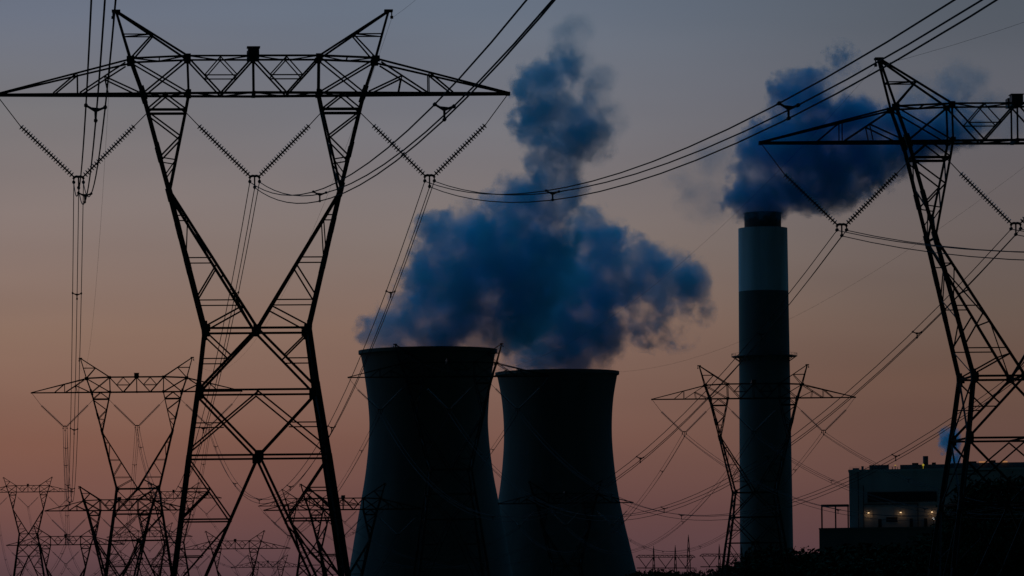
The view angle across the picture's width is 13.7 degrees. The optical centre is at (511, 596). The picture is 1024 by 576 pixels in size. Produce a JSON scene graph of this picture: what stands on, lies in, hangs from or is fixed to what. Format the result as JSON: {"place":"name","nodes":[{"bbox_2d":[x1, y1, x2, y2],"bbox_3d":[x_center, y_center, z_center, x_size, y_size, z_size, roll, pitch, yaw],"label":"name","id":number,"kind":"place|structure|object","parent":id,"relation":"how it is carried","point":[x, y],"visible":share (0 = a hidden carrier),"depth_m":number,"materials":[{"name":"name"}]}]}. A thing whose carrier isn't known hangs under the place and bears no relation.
{"place":"outdoors","nodes":[
{"label":"outdoors","id":0,"kind":"place"},
{"bbox_2d":[0,0,1023,575],"label":"sky","id":1,"kind":"structure","parent":0,"point":[598,89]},
{"bbox_3d":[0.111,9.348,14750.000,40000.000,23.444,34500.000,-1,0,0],"label":"ground","id":2,"kind":"structure","parent":0,"visible":0},
{"bbox_2d":[0,477,73,575],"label":"lattice pylon","id":3,"kind":"object","parent":2,"relation":"on","point":[29,533],"visible":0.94,"depth_m":1409.89,"materials":[{"name":"metal"}]},
{"bbox_2d":[27,508,64,574],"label":"conductor bundle","id":4,"kind":"object","parent":3,"relation":"hanging from","point":[36,549],"visible":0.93,"depth_m":1319.02,"materials":[{"name":"metal"}]},
{"bbox_2d":[59,508,100,575],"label":"conductor bundle","id":5,"kind":"object","parent":3,"relation":"hanging from","point":[68,545],"visible":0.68,"depth_m":1314.62,"materials":[{"name":"metal"}]},
{"bbox_2d":[6,526,124,575],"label":"lattice pylon","id":6,"kind":"object","parent":2,"relation":"on","point":[70,540],"visible":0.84,"depth_m":1086.09,"materials":[{"name":"metal"}]},
{"bbox_2d":[26,538,68,575],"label":"conductor bundle","id":7,"kind":"object","parent":6,"relation":"hanging from","point":[56,561],"visible":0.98,"depth_m":902.96,"materials":[{"name":"metal"}]},
{"bbox_2d":[44,486,189,575],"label":"lattice pylon","id":8,"kind":"object","parent":2,"relation":"on","point":[98,548],"visible":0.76,"depth_m":861.62,"materials":[{"name":"metal"}]},
{"bbox_2d":[118,437,138,543],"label":"conductor bundle","id":9,"kind":"object","parent":8,"relation":"hanging from","point":[130,491],"visible":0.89,"depth_m":668.52,"materials":[{"name":"metal"}]},
{"bbox_2d":[31,357,241,575],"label":"lattice pylon","id":10,"kind":"object","parent":2,"relation":"on","point":[136,376],"visible":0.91,"depth_m":608.99,"materials":[{"name":"metal"}]},
{"bbox_2d":[63,443,69,544],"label":"conductor bundle","id":11,"kind":"object","parent":10,"relation":"hanging from","point":[66,493],"visible":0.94,"depth_m":663.70,"materials":[{"name":"metal"}]},
{"bbox_2d":[171,431,210,542],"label":"conductor bundle","id":12,"kind":"object","parent":10,"relation":"hanging from","point":[196,489],"visible":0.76,"depth_m":666.88,"materials":[{"name":"metal"}]},
{"bbox_2d":[108,552,182,575],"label":"lattice pylon","id":13,"kind":"object","parent":2,"relation":"on","point":[143,564],"visible":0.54,"depth_m":1559.19,"materials":[{"name":"metal"}]},
{"bbox_2d":[107,522,192,575],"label":"lattice pylon","id":14,"kind":"object","parent":2,"relation":"on","point":[160,536],"visible":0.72,"depth_m":1499.05,"materials":[{"name":"metal"}]},
{"bbox_2d":[126,482,220,575],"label":"lattice pylon","id":15,"kind":"object","parent":2,"relation":"on","point":[183,542],"visible":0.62,"depth_m":1335.76,"materials":[{"name":"metal"}]},
{"bbox_2d":[180,530,290,575],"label":"lattice pylon","id":16,"kind":"object","parent":2,"relation":"on","point":[235,567],"visible":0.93,"depth_m":1162.24,"materials":[{"name":"metal"}]},
{"bbox_2d":[0,9,509,575],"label":"lattice pylon","id":17,"kind":"object","parent":2,"relation":"on","point":[306,333],"visible":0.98,"depth_m":249.19,"materials":[{"name":"metal"}]},
{"bbox_2d":[63,184,83,505],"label":"conductor bundle","id":18,"kind":"object","parent":17,"relation":"hanging from","point":[74,429],"visible":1,"depth_m":302.47,"materials":[{"name":"metal"}]},
{"bbox_2d":[73,0,116,204],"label":"conductor bundle","id":19,"kind":"object","parent":17,"relation":"attached to","point":[95,110],"visible":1,"depth_m":121.80,"materials":[{"name":"metal"}]},
{"bbox_2d":[86,79,109,365],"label":"earth wire","id":20,"kind":"object","parent":17,"relation":"attached to","point":[100,225],"visible":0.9,"depth_m":324.21,"materials":[{"name":"metal"}]},
{"bbox_2d":[135,184,258,504],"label":"conductor bundle","id":21,"kind":"object","parent":17,"relation":"hanging from","point":[218,347],"visible":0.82,"depth_m":296.92,"materials":[{"name":"metal"}]},
{"bbox_2d":[203,24,389,370],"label":"earth wire","id":22,"kind":"object","parent":17,"relation":"attached to","point":[323,204],"visible":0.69,"depth_m":311.99,"materials":[{"name":"metal"}]},
{"bbox_2d":[207,183,433,503],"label":"conductor bundle","id":23,"kind":"object","parent":17,"relation":"hanging from","point":[293,486],"visible":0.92,"depth_m":301.08,"materials":[{"name":"metal"}]},
{"bbox_2d":[250,0,555,203],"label":"conductor bundle","id":24,"kind":"object","parent":17,"relation":"hanging from","point":[454,107],"visible":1,"depth_m":126.14,"materials":[{"name":"metal"}]},
{"bbox_2d":[425,0,997,202],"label":"conductor bundle","id":25,"kind":"object","parent":17,"relation":"hanging from","point":[788,108],"visible":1,"depth_m":127.82,"materials":[{"name":"metal"}]},
{"bbox_2d":[231,555,304,575],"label":"lattice pylon","id":26,"kind":"object","parent":2,"relation":"on","point":[258,567],"visible":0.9,"depth_m":1719.22,"materials":[{"name":"metal"}]},
{"bbox_2d":[258,489,360,575],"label":"lattice pylon","id":27,"kind":"object","parent":2,"relation":"on","point":[309,552],"visible":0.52,"depth_m":1248.85,"materials":[{"name":"metal"}]},
{"bbox_2d":[279,526,517,569],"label":"conductor bundle","id":28,"kind":"object","parent":27,"relation":"hanging from","point":[423,565],"visible":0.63,"depth_m":1028.24,"materials":[{"name":"metal"}]},
{"bbox_2d":[311,525,563,568],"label":"conductor bundle","id":29,"kind":"object","parent":27,"relation":"hanging from","point":[458,565],"visible":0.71,"depth_m":1054.30,"materials":[{"name":"metal"}]},
{"bbox_2d":[263,483,421,575],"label":"lattice pylon","id":30,"kind":"object","parent":2,"relation":"on","point":[367,545],"visible":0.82,"depth_m":805.28,"materials":[{"name":"metal"}]},
{"bbox_2d":[197,540,289,575],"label":"conductor bundle","id":31,"kind":"object","parent":30,"relation":"hanging from","point":[277,562],"visible":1,"depth_m":828.84,"materials":[{"name":"metal"}]},
{"bbox_2d":[398,411,518,537],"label":"conductor bundle","id":32,"kind":"object","parent":30,"relation":"hanging from","point":[468,478],"visible":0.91,"depth_m":683.82,"materials":[{"name":"metal"}]},
{"bbox_2d":[350,346,512,575],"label":"cooling tower","id":33,"kind":"structure","parent":2,"relation":"on","point":[389,465],"depth_m":1907.30,"materials":[{"name":"concrete"}]},
{"bbox_2d":[348,343,549,575],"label":"lattice pylon","id":34,"kind":"object","parent":2,"relation":"on","point":[425,506],"visible":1,"depth_m":634.60,"materials":[{"name":"metal"}]},
{"bbox_2d":[289,413,381,538],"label":"conductor bundle","id":35,"kind":"object","parent":34,"relation":"hanging from","point":[347,471],"visible":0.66,"depth_m":677.23,"materials":[{"name":"metal"}]},
{"bbox_2d":[345,412,450,537],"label":"conductor bundle","id":36,"kind":"object","parent":34,"relation":"hanging from","point":[353,532],"visible":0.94,"depth_m":702.98,"materials":[{"name":"metal"}]},
{"bbox_2d":[379,232,844,521],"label":"conductor bundle","id":37,"kind":"object","parent":34,"relation":"hanging from","point":[761,338],"visible":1,"depth_m":327.80,"materials":[{"name":"metal"}]},
{"bbox_2d":[407,67,874,372],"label":"earth wire","id":38,"kind":"object","parent":34,"relation":"attached to","point":[674,268],"visible":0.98,"depth_m":334.36,"materials":[{"name":"metal"}]},
{"bbox_2d":[447,230,1018,520],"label":"conductor bundle","id":39,"kind":"object","parent":34,"relation":"hanging from","point":[916,337],"visible":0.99,"depth_m":327.57,"materials":[{"name":"metal"}]},
{"bbox_2d":[506,167,1023,371],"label":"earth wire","id":40,"kind":"object","parent":34,"relation":"attached to","point":[826,299],"visible":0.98,"depth_m":352.68,"materials":[{"name":"metal"}]},
{"bbox_2d":[516,366,1022,520],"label":"conductor bundle","id":41,"kind":"object","parent":34,"relation":"hanging from","point":[681,515],"visible":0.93,"depth_m":384.79,"materials":[{"name":"metal"}]},
{"bbox_2d":[495,369,635,575],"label":"cooling tower","id":42,"kind":"structure","parent":2,"relation":"on","point":[567,414],"depth_m":2133.74,"materials":[{"name":"concrete"}]},
{"bbox_2d":[497,480,633,575],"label":"lattice pylon","id":43,"kind":"object","parent":2,"relation":"on","point":[585,536],"visible":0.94,"depth_m":939.32,"materials":[{"name":"metal"}]},
{"bbox_2d":[518,435,685,554],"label":"conductor bundle","id":44,"kind":"object","parent":43,"relation":"hanging from","point":[624,517],"visible":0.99,"depth_m":712.43,"materials":[{"name":"metal"}]},
{"bbox_2d":[565,434,753,553],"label":"conductor bundle","id":45,"kind":"object","parent":43,"relation":"hanging from","point":[673,527],"visible":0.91,"depth_m":732.05,"materials":[{"name":"metal"}]},
{"bbox_2d":[611,434,823,553],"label":"conductor bundle","id":46,"kind":"object","parent":43,"relation":"hanging from","point":[735,525],"visible":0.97,"depth_m":732.16,"materials":[{"name":"metal"}]},
{"bbox_2d":[625,569,659,575],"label":"tree","id":47,"kind":"object","parent":2,"relation":"on","point":[637,573],"visible":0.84,"depth_m":1548.20,"materials":[{"name":"black plant"}]},
{"bbox_2d":[640,568,688,575],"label":"tree","id":48,"kind":"object","parent":2,"relation":"on","point":[668,573],"visible":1,"depth_m":1538.94,"materials":[{"name":"black plant"}]},
{"bbox_2d":[636,535,694,570],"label":"substation gantry","id":49,"kind":"object","parent":2,"relation":"on","point":[674,557],"visible":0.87,"depth_m":1639.58,"materials":[{"name":"metal"}]},
{"bbox_2d":[672,571,698,575],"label":"tree","id":50,"kind":"object","parent":2,"relation":"on","point":[687,573],"visible":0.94,"depth_m":1546.09,"materials":[{"name":"black plant"}]},
{"bbox_2d":[687,567,719,575],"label":"tree","id":51,"kind":"object","parent":2,"relation":"on","point":[699,572],"visible":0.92,"depth_m":1555.94,"materials":[{"name":"black plant"}]},
{"bbox_2d":[700,545,743,569],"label":"substation gantry","id":52,"kind":"object","parent":2,"relation":"on","point":[718,554],"visible":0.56,"depth_m":1639.76,"materials":[{"name":"metal"}]},
{"bbox_2d":[718,562,750,575],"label":"tree","id":53,"kind":"object","parent":2,"relation":"on","point":[719,570],"visible":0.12,"depth_m":804.80,"materials":[{"name":"black plant"}]},
{"bbox_2d":[709,555,776,575],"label":"tree","id":54,"kind":"object","parent":2,"relation":"on","point":[713,571],"visible":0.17,"depth_m":812.52,"materials":[{"name":"black plant"}]},
{"bbox_2d":[718,543,785,575],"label":"tree","id":55,"kind":"object","parent":2,"relation":"on","point":[766,550],"visible":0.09,"depth_m":878.46,"materials":[{"name":"black plant"}]},
{"bbox_2d":[651,364,855,575],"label":"lattice pylon","id":56,"kind":"object","parent":2,"relation":"on","point":[752,383],"visible":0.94,"depth_m":626.48,"materials":[{"name":"metal"}]},
{"bbox_2d":[684,434,1021,520],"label":"conductor bundle","id":57,"kind":"object","parent":56,"relation":"hanging from","point":[844,510],"visible":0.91,"depth_m":498.26,"materials":[{"name":"metal"}]},
{"bbox_2d":[752,433,1023,518],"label":"conductor bundle","id":58,"kind":"object","parent":56,"relation":"hanging from","point":[867,493],"visible":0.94,"depth_m":540.91,"materials":[{"name":"metal"}]},
{"bbox_2d":[824,434,1023,512],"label":"conductor bundle","id":59,"kind":"object","parent":56,"relation":"hanging from","point":[909,478],"visible":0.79,"depth_m":565.37,"materials":[{"name":"metal"}]},
{"bbox_2d":[731,211,796,561],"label":"chimney","id":60,"kind":"object","parent":2,"relation":"on","point":[763,261],"visible":0.92,"depth_m":2272.39,"materials":[{"name":"grey concrete"}]},
{"bbox_2d":[744,545,793,556],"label":"tree","id":61,"kind":"object","parent":2,"relation":"on","point":[764,550],"visible":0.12,"depth_m":886.17,"materials":[{"name":"black plant"}]},
{"bbox_2d":[733,548,816,571],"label":"tree","id":62,"kind":"object","parent":2,"relation":"on","point":[790,556],"visible":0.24,"depth_m":810.58,"materials":[{"name":"black plant"}]},
{"bbox_2d":[750,548,809,567],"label":"tree","id":63,"kind":"object","parent":2,"relation":"on","point":[796,557],"visible":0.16,"depth_m":812.42,"materials":[{"name":"black plant"}]},
{"bbox_2d":[788,545,824,558],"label":"tree","id":64,"kind":"object","parent":2,"relation":"on","point":[801,551],"visible":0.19,"depth_m":873.65,"materials":[{"name":"black plant"}]},
{"bbox_2d":[812,546,855,560],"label":"tree","id":65,"kind":"object","parent":2,"relation":"on","point":[825,551],"visible":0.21,"depth_m":867.18,"materials":[{"name":"black plant"}]},
{"bbox_2d":[758,57,1023,575],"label":"lattice pylon","id":66,"kind":"object","parent":2,"relation":"on","point":[1010,103],"visible":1,"depth_m":249.23,"materials":[{"name":"metal"}]},
{"bbox_2d":[837,230,1023,259],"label":"conductor bundle","id":67,"kind":"object","parent":66,"relation":"attached to","point":[930,245],"visible":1,"depth_m":224.44,"materials":[{"name":"metal"}]},
{"bbox_2d":[878,22,1022,65],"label":"earth wire","id":68,"kind":"object","parent":66,"relation":"attached to","point":[951,45],"visible":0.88,"depth_m":228.21,"materials":[{"name":"metal"}]},
{"bbox_2d":[819,456,1023,551],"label":"power plant building","id":69,"kind":"structure","parent":2,"relation":"on","point":[882,484],"depth_m":1500.55,"materials":[{"name":"metal"}]},
{"bbox_2d":[878,519,881,526],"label":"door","id":70,"kind":"structure","parent":69,"relation":"in","point":[879,520],"depth_m":1501.42,"materials":[{"name":"black"}]},
{"bbox_2d":[908,509,952,548],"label":"tree","id":71,"kind":"object","parent":2,"relation":"on","point":[922,547],"visible":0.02,"depth_m":869.20,"materials":[{"name":"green plant"}]},
{"bbox_2d":[921,511,982,575],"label":"tree","id":72,"kind":"object","parent":2,"relation":"on","point":[948,526],"visible":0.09,"depth_m":661.18,"materials":[{"name":"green plant"}]},
{"bbox_2d":[942,479,986,528],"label":"tree","id":73,"kind":"object","parent":2,"relation":"on","point":[967,495],"visible":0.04,"depth_m":695.07,"materials":[{"name":"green plant"}]},
{"bbox_2d":[941,479,997,562],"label":"tree","id":74,"kind":"object","parent":2,"relation":"on","point":[955,490],"visible":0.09,"depth_m":696.27,"materials":[{"name":"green plant"}]},
{"bbox_2d":[937,475,1005,567],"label":"tree","id":75,"kind":"object","parent":2,"relation":"on","point":[978,492],"visible":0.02,"depth_m":689.97,"materials":[{"name":"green plant"}]},
{"bbox_2d":[982,475,1003,500],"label":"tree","id":76,"kind":"object","parent":2,"relation":"on","point":[1000,481],"visible":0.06,"depth_m":691.98,"materials":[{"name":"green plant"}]},
{"bbox_2d":[975,475,1023,504],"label":"tree","id":77,"kind":"object","parent":2,"relation":"on","point":[1010,487],"visible":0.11,"depth_m":681.32,"materials":[{"name":"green plant"}]},
{"bbox_2d":[997,477,1023,506],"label":"tree","id":78,"kind":"object","parent":2,"relation":"on","point":[1016,486],"visible":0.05,"depth_m":681.84,"materials":[{"name":"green plant"}]},
{"bbox_2d":[1000,471,1022,494],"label":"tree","id":79,"kind":"object","parent":2,"relation":"on","point":[1019,477],"visible":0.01,"depth_m":693.79,"materials":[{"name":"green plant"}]}
]}

